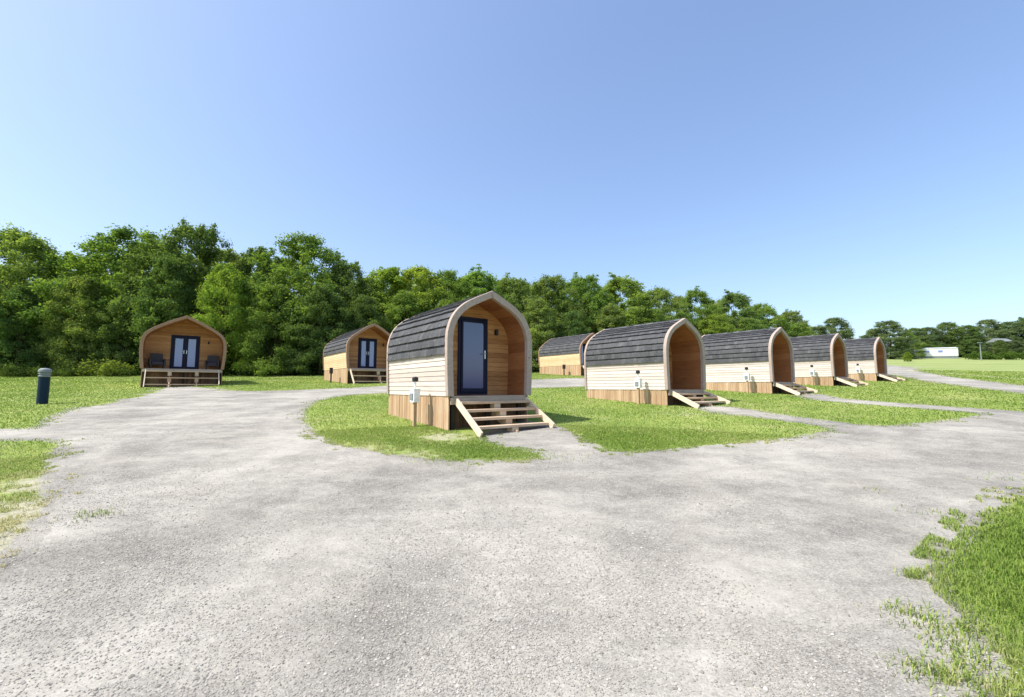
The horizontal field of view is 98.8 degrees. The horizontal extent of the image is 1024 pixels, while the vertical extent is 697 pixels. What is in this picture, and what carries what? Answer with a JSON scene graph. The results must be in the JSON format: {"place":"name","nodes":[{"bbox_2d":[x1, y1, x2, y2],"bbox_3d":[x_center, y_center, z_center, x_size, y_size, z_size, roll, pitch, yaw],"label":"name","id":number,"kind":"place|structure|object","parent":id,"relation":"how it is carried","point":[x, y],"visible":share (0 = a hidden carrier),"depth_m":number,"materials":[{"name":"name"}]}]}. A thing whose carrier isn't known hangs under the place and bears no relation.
{"place":"outdoors","nodes":[
{"label":"outdoors","id":0,"kind":"place"},
{"bbox_2d":[0,357,1023,696],"bbox_3d":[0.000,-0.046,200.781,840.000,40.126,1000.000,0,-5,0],"label":"ground","id":1,"kind":"structure","parent":0,"point":[22,541],"depth_m":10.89,"materials":[{"name":"green plant"}]},
{"bbox_2d":[0,365,39,376],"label":"shrub","id":2,"kind":"object","parent":1,"relation":"on","point":[15,371],"visible":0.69,"depth_m":35.76,"materials":[{"name":"green plant"}]},
{"bbox_2d":[0,284,54,374],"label":"tree","id":3,"kind":"object","parent":1,"relation":"on","point":[19,356],"visible":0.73,"depth_m":38.95,"materials":[{"name":"green plant"}]},
{"bbox_2d":[0,251,56,301],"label":"tree","id":4,"kind":"object","parent":1,"relation":"on","point":[26,257],"visible":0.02,"depth_m":50.95,"materials":[{"name":"green plant"}]},
{"bbox_2d":[27,365,54,376],"bbox_3d":[-39.637,1.939,37.133,2.260,1.102,3.445,1,-5,-10],"label":"shrub","id":5,"kind":"object","parent":1,"relation":"on","point":[33,373],"visible":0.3,"depth_m":36.16,"materials":[{"name":"green plant"}]},
{"bbox_2d":[36,368,51,403],"bbox_3d":[-16.718,1.387,15.667,0.359,1.377,0.359,0,-5,0],"label":"bollard light","id":6,"kind":"object","parent":1,"relation":"on","point":[43,386],"visible":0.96,"depth_m":15.57,"materials":[{"name":"blue plastic"}]},
{"bbox_2d":[0,220,92,369],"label":"tree","id":7,"kind":"object","parent":1,"relation":"on","point":[14,246],"visible":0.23,"depth_m":42.84,"materials":[{"name":"green plant"}]},
{"bbox_2d":[3,251,118,362],"bbox_3d":[-45.546,-3.565,45.288,11.250,13.195,11.310,-3,-6,29],"label":"tree","id":8,"kind":"object","parent":1,"relation":"on","point":[54,264],"visible":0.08,"depth_m":44.53,"materials":[{"name":"green plant"}]},
{"bbox_2d":[51,366,74,376],"bbox_3d":[-38.763,1.960,37.703,3.349,1.071,2.197,-4,-7,41],"label":"shrub","id":9,"kind":"object","parent":1,"relation":"on","point":[58,374],"visible":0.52,"depth_m":37.42,"materials":[{"name":"green plant"}]},
{"bbox_2d":[29,274,114,375],"bbox_3d":[-40.339,-1.874,40.569,6.767,10.268,7.182,5,-7,-42],"label":"tree","id":10,"kind":"object","parent":1,"relation":"on","point":[51,348],"visible":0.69,"depth_m":39.28,"materials":[{"name":"green plant"}]},
{"bbox_2d":[55,367,90,375],"bbox_3d":[-37.242,1.959,37.352,2.049,0.999,3.123,1,-5,-10],"label":"shrub","id":11,"kind":"object","parent":1,"relation":"on","point":[72,371],"visible":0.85,"depth_m":37.03,"materials":[{"name":"green plant"}]},
{"bbox_2d":[68,355,135,374],"bbox_3d":[-37.045,1.596,39.743,4.233,2.064,6.453,0,-5,3],"label":"shrub","id":12,"kind":"object","parent":1,"relation":"on","point":[85,368],"visible":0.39,"depth_m":38.08,"materials":[{"name":"green plant"}]},
{"bbox_2d":[2,223,206,368],"bbox_3d":[-39.588,-4.859,44.227,15.671,15.933,12.332,4,-7,-41],"label":"tree","id":13,"kind":"object","parent":1,"relation":"on","point":[108,248],"visible":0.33,"depth_m":41.86,"materials":[{"name":"green plant"}]},
{"bbox_2d":[84,255,139,365],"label":"tree","id":14,"kind":"object","parent":1,"relation":"on","point":[104,265],"visible":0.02,"depth_m":53.52,"materials":[{"name":"green plant"}]},
{"bbox_2d":[85,294,144,374],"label":"tree","id":15,"kind":"object","parent":1,"relation":"on","point":[122,356],"visible":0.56,"depth_m":40.03,"materials":[{"name":"green plant"}]},
{"bbox_2d":[91,358,139,375],"bbox_3d":[-34.581,1.746,38.394,5.752,1.664,3.420,-5,-7,44],"label":"shrub","id":16,"kind":"object","parent":1,"relation":"on","point":[110,368],"visible":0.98,"depth_m":37.34,"materials":[{"name":"green plant"}]},
{"bbox_2d":[114,365,140,375],"bbox_3d":[-33.408,2.016,38.947,2.030,0.990,3.094,-2,-6,25],"label":"shrub","id":17,"kind":"object","parent":1,"relation":"on","point":[137,372],"visible":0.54,"depth_m":38.59,"materials":[{"name":"green plant"}]},
{"bbox_2d":[106,243,208,295],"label":"tree","id":18,"kind":"object","parent":1,"relation":"on","point":[143,270],"visible":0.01,"depth_m":50.71,"materials":[{"name":"green plant"}]},
{"bbox_2d":[121,249,199,364],"bbox_3d":[-31.579,-3.048,40.550,7.074,11.927,7.112,-5,-7,43],"label":"tree","id":19,"kind":"object","parent":1,"relation":"on","point":[143,316],"visible":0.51,"depth_m":39.42,"materials":[{"name":"green plant"}]},
{"bbox_2d":[101,217,254,364],"bbox_3d":[-32.611,-5.149,44.299,13.148,16.540,11.284,4,-7,-41],"label":"tree","id":20,"kind":"object","parent":1,"relation":"on","point":[195,243],"visible":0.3,"depth_m":42.45,"materials":[{"name":"green plant"}]},
{"bbox_2d":[139,316,226,387],"bbox_3d":[-20.118,0.345,26.983,4.067,4.256,6.076,4,-6,-37],"label":"timber cabin","id":21,"kind":"object","parent":1,"relation":"on","point":[185,346],"visible":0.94,"depth_m":26.02,"materials":[{"name":"brown wood"}]},
{"bbox_2d":[148,353,165,368],"bbox_3d":[-20.365,0.728,25.182,0.706,0.922,0.740,-5,-7,44],"label":"porch chair","id":22,"kind":"object","parent":21,"relation":"on","point":[156,359],"visible":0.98,"depth_m":25.24,"materials":[{"name":"wicker"}]},
{"bbox_2d":[169,335,200,368],"bbox_3d":[-19.640,0.234,26.385,1.400,2.040,0.127,4,-6,-37],"label":"glazed door","id":23,"kind":"structure","parent":21,"relation":"in","point":[179,355],"depth_m":26.38,"materials":[{"name":"glass"}]},
{"bbox_2d":[204,355,219,369],"bbox_3d":[-18.255,0.867,26.760,0.740,0.922,0.706,3,-6,-30],"label":"porch chair","id":24,"kind":"object","parent":21,"relation":"on","point":[213,361],"visible":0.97,"depth_m":26.90,"materials":[{"name":"wicker"}]},
{"bbox_2d":[173,246,252,303],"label":"tree","id":25,"kind":"object","parent":1,"relation":"on","point":[232,255],"visible":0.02,"depth_m":52.92,"materials":[{"name":"green plant"}]},
{"bbox_2d":[192,261,264,375],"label":"tree","id":26,"kind":"object","parent":1,"relation":"on","point":[231,276],"visible":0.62,"depth_m":38.55,"materials":[{"name":"green plant"}]},
{"bbox_2d":[224,365,245,374],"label":"shrub","id":27,"kind":"object","parent":1,"relation":"on","point":[231,371],"visible":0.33,"depth_m":39.73,"materials":[{"name":"green plant"}]},
{"bbox_2d":[216,306,261,366],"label":"tree","id":28,"kind":"object","parent":1,"relation":"on","point":[234,341],"visible":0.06,"depth_m":42.48,"materials":[{"name":"green plant"}]},
{"bbox_2d":[215,245,292,362],"bbox_3d":[-27.271,-4.039,46.402,9.527,14.278,9.578,0,-5,-3],"label":"tree","id":29,"kind":"object","parent":1,"relation":"on","point":[247,267],"visible":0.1,"depth_m":45.88,"materials":[{"name":"green plant"}]},
{"bbox_2d":[237,365,276,375],"bbox_3d":[-22.470,1.904,38.940,3.556,1.253,2.242,4,-6,-36],"label":"shrub","id":30,"kind":"object","parent":1,"relation":"on","point":[246,373],"visible":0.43,"depth_m":38.05,"materials":[{"name":"green plant"}]},
{"bbox_2d":[234,283,307,376],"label":"tree","id":31,"kind":"object","parent":1,"relation":"on","point":[255,319],"visible":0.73,"depth_m":38.65,"materials":[{"name":"green plant"}]},
{"bbox_2d":[266,364,285,375],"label":"shrub","id":32,"kind":"object","parent":1,"relation":"on","point":[281,371],"visible":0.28,"depth_m":38.86,"materials":[{"name":"green plant"}]},
{"bbox_2d":[246,253,312,367],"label":"tree","id":33,"kind":"object","parent":1,"relation":"on","point":[278,260],"visible":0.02,"depth_m":53.20,"materials":[{"name":"green plant"}]},
{"bbox_2d":[225,230,351,366],"bbox_3d":[-20.715,-4.480,45.144,11.205,15.281,13.697,-1,-5,12],"label":"tree","id":34,"kind":"object","parent":1,"relation":"on","point":[306,252],"visible":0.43,"depth_m":42.34,"materials":[{"name":"green plant"}]},
{"bbox_2d":[293,365,322,374],"bbox_3d":[-18.695,1.959,40.116,3.252,1.146,2.050,0,-5,-2],"label":"shrub","id":35,"kind":"object","parent":1,"relation":"on","point":[314,370],"visible":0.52,"depth_m":39.99,"materials":[{"name":"green plant"}]},
{"bbox_2d":[278,283,354,375],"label":"tree","id":36,"kind":"object","parent":1,"relation":"on","point":[310,356],"visible":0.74,"depth_m":39.21,"materials":[{"name":"green plant"}]},
{"bbox_2d":[307,260,386,364],"bbox_3d":[-16.979,-3.248,45.666,9.401,12.566,8.068,2,-6,-25],"label":"tree","id":37,"kind":"object","parent":1,"relation":"on","point":[355,268],"visible":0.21,"depth_m":44.77,"materials":[{"name":"green plant"}]},
{"bbox_2d":[323,323,389,383],"bbox_3d":[-10.363,0.529,30.320,3.530,4.025,6.674,4,-6,-37],"label":"timber cabin","id":38,"kind":"object","parent":1,"relation":"on","point":[359,355],"visible":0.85,"depth_m":29.15,"materials":[{"name":"brown wood"}]},
{"bbox_2d":[358,338,376,367],"bbox_3d":[-9.660,0.335,29.395,1.240,2.040,0.127,4,-6,-37],"label":"glazed door","id":39,"kind":"structure","parent":38,"relation":"in","point":[367,348],"depth_m":29.39,"materials":[{"name":"glass"}]},
{"bbox_2d":[327,293,390,342],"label":"tree","id":40,"kind":"object","parent":1,"relation":"on","point":[357,308],"visible":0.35,"depth_m":41.62,"materials":[{"name":"green plant"}]},
{"bbox_2d":[348,266,429,329],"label":"tree","id":41,"kind":"object","parent":1,"relation":"on","point":[389,276],"visible":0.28,"depth_m":46.30,"materials":[{"name":"green plant"}]},
{"bbox_2d":[375,277,429,319],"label":"tree","id":42,"kind":"object","parent":1,"relation":"on","point":[404,290],"visible":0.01,"depth_m":57.03,"materials":[{"name":"green plant"}]},
{"bbox_2d":[384,289,422,333],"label":"tree","id":43,"kind":"object","parent":1,"relation":"on","point":[395,310],"visible":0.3,"depth_m":43.58,"materials":[{"name":"green plant"}]},
{"bbox_2d":[379,264,448,322],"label":"tree","id":44,"kind":"object","parent":1,"relation":"on","point":[417,273],"visible":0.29,"depth_m":47.62,"materials":[{"name":"green plant"}]},
{"bbox_2d":[410,377,420,426],"bbox_3d":[-2.346,1.329,10.574,0.190,1.300,0.260,4,-6,-37],"label":"hookup post","id":45,"kind":"object","parent":1,"relation":"on","point":[414,395],"visible":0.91,"depth_m":10.52,"materials":[{"name":"white plastic"}]},
{"bbox_2d":[431,299,454,309],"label":"tree","id":46,"kind":"object","parent":1,"relation":"on","point":[444,302],"visible":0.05,"depth_m":44.99,"materials":[{"name":"green plant"}]},
{"bbox_2d":[410,268,477,315],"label":"tree","id":47,"kind":"object","parent":1,"relation":"on","point":[449,278],"visible":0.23,"depth_m":49.40,"materials":[{"name":"green plant"}]},
{"bbox_2d":[386,291,554,436],"bbox_3d":[-1.255,0.392,11.749,2.538,3.480,4.830,4,-6,-37],"label":"camping pod","id":48,"kind":"object","parent":1,"relation":"on","point":[467,362],"visible":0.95,"depth_m":11.28,"materials":[{"name":"white wood"}]},
{"bbox_2d":[457,316,487,394],"bbox_3d":[-0.987,0.186,11.347,0.890,2.000,0.127,4,-6,-37],"label":"glazed door","id":49,"kind":"structure","parent":48,"relation":"in","point":[472,332],"depth_m":11.34,"materials":[{"name":"glass"}]},
{"bbox_2d":[449,264,519,310],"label":"tree","id":50,"kind":"object","parent":1,"relation":"on","point":[477,278],"visible":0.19,"depth_m":50.44,"materials":[{"name":"green plant"}]},
{"bbox_2d":[490,277,523,304],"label":"tree","id":51,"kind":"object","parent":1,"relation":"on","point":[499,292],"visible":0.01,"depth_m":60.35,"materials":[{"name":"green plant"}]},
{"bbox_2d":[0,365,1023,696],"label":"gravel track","id":52,"kind":"structure","parent":1,"relation":"on","point":[810,561],"depth_m":3.72,"materials":[{"name":"grey gravel"}]},
{"bbox_2d":[495,272,544,352],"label":"tree","id":53,"kind":"object","parent":1,"relation":"on","point":[516,290],"visible":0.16,"depth_m":51.59,"materials":[{"name":"green plant"}]},
{"bbox_2d":[55,445,1022,696],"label":"weeds","id":54,"kind":"object","parent":1,"relation":"on","point":[937,631],"visible":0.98,"depth_m":2.49,"materials":[{"name":"green plant"}]},
{"bbox_2d":[521,298,558,371],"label":"tree","id":55,"kind":"object","parent":1,"relation":"on","point":[542,311],"visible":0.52,"depth_m":47.51,"materials":[{"name":"green plant"}]},
{"bbox_2d":[520,279,560,313],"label":"tree","id":56,"kind":"object","parent":1,"relation":"on","point":[527,283],"visible":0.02,"depth_m":61.03,"materials":[{"name":"green plant"}]},
{"bbox_2d":[516,273,590,366],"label":"tree","id":57,"kind":"object","parent":1,"relation":"on","point":[546,284],"visible":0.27,"depth_m":53.35,"materials":[{"name":"green plant"}]},
{"bbox_2d":[538,333,594,375],"bbox_3d":[5.992,0.745,41.656,3.530,4.025,6.674,4,-6,-37],"label":"timber cabin","id":58,"kind":"object","parent":1,"relation":"on","point":[555,355],"visible":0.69,"depth_m":40.81,"materials":[{"name":"beige wood"}]},
{"bbox_2d":[582,344,585,364],"bbox_3d":[6.682,0.561,40.750,1.086,1.900,0.042,4,-6,-37],"label":"glazed door","id":59,"kind":"structure","parent":58,"relation":"in","point":[583,346],"depth_m":40.67,"materials":[{"name":"blue plastic"}]},
{"bbox_2d":[547,277,592,325],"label":"tree","id":60,"kind":"object","parent":1,"relation":"on","point":[576,299],"visible":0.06,"depth_m":62.23,"materials":[{"name":"green plant"}]},
{"bbox_2d":[554,311,591,337],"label":"tree","id":61,"kind":"object","parent":1,"relation":"on","point":[576,322],"visible":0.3,"depth_m":48.34,"materials":[{"name":"green plant"}]},
{"bbox_2d":[550,272,622,333],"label":"tree","id":62,"kind":"object","parent":1,"relation":"on","point":[592,294],"visible":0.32,"depth_m":55.29,"materials":[{"name":"green plant"}]},
{"bbox_2d":[592,303,628,332],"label":"tree","id":63,"kind":"object","parent":1,"relation":"on","point":[603,320],"visible":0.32,"depth_m":51.47,"materials":[{"name":"green plant"}]},
{"bbox_2d":[591,284,634,325],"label":"tree","id":64,"kind":"object","parent":1,"relation":"on","point":[615,299],"visible":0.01,"depth_m":66.68,"materials":[{"name":"green plant"}]},
{"bbox_2d":[588,272,660,332],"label":"tree","id":65,"kind":"object","parent":1,"relation":"on","point":[613,286],"visible":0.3,"depth_m":56.60,"materials":[{"name":"green plant"}]},
{"bbox_2d":[634,370,641,403],"bbox_3d":[4.471,1.425,15.555,0.190,1.300,0.260,4,-6,-37],"label":"hookup post","id":66,"kind":"object","parent":1,"relation":"on","point":[638,383],"visible":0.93,"depth_m":15.51,"materials":[{"name":"white plastic"}]},
{"bbox_2d":[626,290,668,325],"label":"tree","id":67,"kind":"object","parent":1,"relation":"on","point":[642,291],"visible":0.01,"depth_m":69.65,"materials":[{"name":"green plant"}]},
{"bbox_2d":[641,309,664,323],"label":"tree","id":68,"kind":"object","parent":1,"relation":"on","point":[656,315],"visible":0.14,"depth_m":55.73,"materials":[{"name":"green plant"}]},
{"bbox_2d":[584,318,730,408],"bbox_3d":[5.424,0.612,16.903,2.537,3.249,4.872,4,-6,-37],"label":"camping pod","id":69,"kind":"object","parent":1,"relation":"on","point":[666,359],"visible":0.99,"depth_m":16.52,"materials":[{"name":"white wood"}]},
{"bbox_2d":[632,285,694,324],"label":"tree","id":70,"kind":"object","parent":1,"relation":"on","point":[658,296],"visible":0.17,"depth_m":59.89,"materials":[{"name":"green plant"}]},
{"bbox_2d":[658,294,695,319],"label":"tree","id":71,"kind":"object","parent":1,"relation":"on","point":[675,299],"visible":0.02,"depth_m":75.08,"materials":[{"name":"green plant"}]},
{"bbox_2d":[671,286,737,335],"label":"tree","id":72,"kind":"object","parent":1,"relation":"on","point":[706,303],"visible":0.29,"depth_m":65.48,"materials":[{"name":"green plant"}]},
{"bbox_2d":[697,313,734,336],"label":"tree","id":73,"kind":"object","parent":1,"relation":"on","point":[712,320],"visible":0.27,"depth_m":61.55,"materials":[{"name":"green plant"}]},
{"bbox_2d":[705,299,740,321],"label":"tree","id":74,"kind":"object","parent":1,"relation":"on","point":[717,302],"visible":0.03,"depth_m":82.00,"materials":[{"name":"green plant"}]},
{"bbox_2d":[719,289,763,331],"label":"tree","id":75,"kind":"object","parent":1,"relation":"on","point":[739,301],"visible":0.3,"depth_m":71.41,"materials":[{"name":"green plant"}]},
{"bbox_2d":[743,367,749,392],"bbox_3d":[10.903,1.517,20.366,0.190,1.300,0.260,4,-6,-37],"label":"hookup post","id":76,"kind":"object","parent":1,"relation":"on","point":[746,375],"visible":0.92,"depth_m":20.32,"materials":[{"name":"white plastic"}]},
{"bbox_2d":[736,317,767,330],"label":"tree","id":77,"kind":"object","parent":1,"relation":"on","point":[752,324],"visible":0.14,"depth_m":67.60,"materials":[{"name":"green plant"}]},
{"bbox_2d":[702,327,817,394],"bbox_3d":[11.856,0.704,21.713,2.537,3.249,4.872,4,-6,-37],"label":"camping pod","id":78,"kind":"object","parent":1,"relation":"on","point":[765,357],"visible":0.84,"depth_m":21.21,"materials":[{"name":"white wood"}]},
{"bbox_2d":[751,302,803,336],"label":"tree","id":79,"kind":"object","parent":1,"relation":"on","point":[765,311],"visible":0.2,"depth_m":76.66,"materials":[{"name":"green plant"}]},
{"bbox_2d":[774,309,812,335],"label":"tree","id":80,"kind":"object","parent":1,"relation":"on","point":[791,316],"visible":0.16,"depth_m":85.70,"materials":[{"name":"green plant"}]},
{"bbox_2d":[785,322,819,336],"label":"tree","id":81,"kind":"object","parent":1,"relation":"on","point":[806,330],"visible":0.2,"depth_m":75.73,"materials":[{"name":"green plant"}]},
{"bbox_2d":[809,365,814,384],"bbox_3d":[17.634,1.620,25.777,0.190,1.300,0.260,4,-6,-37],"label":"hookup post","id":82,"kind":"object","parent":1,"relation":"on","point":[811,372],"visible":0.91,"depth_m":25.74,"materials":[{"name":"white plastic"}]},
{"bbox_2d":[790,333,867,386],"bbox_3d":[18.587,0.807,27.125,2.537,3.249,4.872,4,-6,-37],"label":"camping pod","id":83,"kind":"object","parent":1,"relation":"on","point":[825,356],"visible":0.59,"depth_m":26.27,"materials":[{"name":"white wood"}]},
{"bbox_2d":[814,317,855,339],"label":"tree","id":84,"kind":"object","parent":1,"relation":"on","point":[847,333],"visible":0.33,"depth_m":104.11,"materials":[{"name":"green plant"}]},
{"bbox_2d":[844,337,904,381],"bbox_3d":[25.232,0.903,32.136,2.537,3.249,4.872,4,-6,-37],"label":"camping pod","id":85,"kind":"object","parent":1,"relation":"on","point":[868,355],"visible":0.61,"depth_m":31.10,"materials":[{"name":"white wood"}]},
{"bbox_2d":[865,328,888,356],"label":"tree","id":86,"kind":"object","parent":1,"relation":"on","point":[877,336],"visible":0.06,"depth_m":121.39,"materials":[{"name":"green plant"}]},
{"bbox_2d":[867,320,919,358],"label":"tree","id":87,"kind":"object","parent":1,"relation":"on","point":[893,349],"visible":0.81,"depth_m":116.33,"materials":[{"name":"green plant"}]},
{"bbox_2d":[902,352,913,361],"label":"sapling","id":88,"kind":"object","parent":1,"relation":"on","point":[906,356],"visible":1,"depth_m":95.02,"materials":[{"name":"green plant"}]},
{"bbox_2d":[896,333,926,357],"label":"tree","id":89,"kind":"object","parent":1,"relation":"on","point":[921,345],"visible":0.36,"depth_m":123.29,"materials":[{"name":"green plant"}]},
{"bbox_2d":[906,327,931,347],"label":"tree","id":90,"kind":"object","parent":1,"relation":"on","point":[915,332],"visible":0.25,"depth_m":134.76,"materials":[{"name":"green plant"}]},
{"bbox_2d":[903,347,958,358],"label":"caravan","id":91,"kind":"object","parent":1,"relation":"on","point":[948,352],"visible":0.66,"depth_m":122.38,"materials":[{"name":"white plastic"}]},
{"bbox_2d":[913,326,950,347],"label":"tree","id":92,"kind":"object","parent":1,"relation":"on","point":[934,337],"visible":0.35,"depth_m":133.60,"materials":[{"name":"green plant"}]},
{"bbox_2d":[925,341,943,347],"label":"tree","id":93,"kind":"object","parent":1,"relation":"on","point":[932,344],"visible":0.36,"depth_m":130.89,"materials":[{"name":"green plant"}]},
{"bbox_2d":[930,321,965,356],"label":"tree","id":94,"kind":"object","parent":1,"relation":"on","point":[944,326],"visible":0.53,"depth_m":133.77,"materials":[{"name":"green plant"}]},
{"bbox_2d":[956,339,979,355],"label":"tree","id":95,"kind":"object","parent":1,"relation":"on","point":[967,350],"visible":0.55,"depth_m":132.20,"materials":[{"name":"green plant"}]},
{"bbox_2d":[954,324,986,356],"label":"tree","id":96,"kind":"object","parent":1,"relation":"on","point":[970,329],"visible":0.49,"depth_m":136.92,"materials":[{"name":"green plant"}]},
{"bbox_2d":[977,342,1003,353],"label":"tree","id":97,"kind":"object","parent":1,"relation":"on","point":[985,345],"visible":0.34,"depth_m":128.51,"materials":[{"name":"green plant"}]},
{"bbox_2d":[966,319,1015,347],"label":"tree","id":98,"kind":"object","parent":1,"relation":"on","point":[996,333],"visible":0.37,"depth_m":138.54,"materials":[{"name":"green plant"}]},
{"bbox_2d":[962,350,1023,359],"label":"hedge","id":99,"kind":"object","parent":1,"relation":"on","point":[988,355],"visible":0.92,"depth_m":111.80,"materials":[{"name":"green plant"}]},
{"bbox_2d":[986,338,1013,350],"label":"house","id":100,"kind":"structure","parent":1,"relation":"on","point":[997,339],"depth_m":131.57,"materials":[{"name":"grey stone"}]},
{"bbox_2d":[992,339,1011,355],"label":"tree","id":101,"kind":"object","parent":1,"relation":"on","point":[998,344],"visible":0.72,"depth_m":125.11,"materials":[{"name":"green plant"}]},
{"bbox_2d":[993,320,1023,352],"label":"tree","id":102,"kind":"object","parent":1,"relation":"on","point":[1013,326],"visible":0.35,"depth_m":138.74,"materials":[{"name":"green plant"}]},
{"bbox_2d":[1005,340,1023,354],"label":"tree","id":103,"kind":"object","parent":1,"relation":"on","point":[1018,344],"visible":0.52,"depth_m":127.84,"materials":[{"name":"green plant"}]},
{"bbox_2d":[1010,317,1023,345],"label":"tree","id":104,"kind":"object","parent":1,"relation":"on","point":[1020,319],"visible":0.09,"depth_m":140.80,"materials":[{"name":"green plant"}]},
{"bbox_2d":[0,0,1023,354],"label":"sky","id":105,"kind":"structure","parent":0,"point":[859,162],"materials":[{"name":"blue"}]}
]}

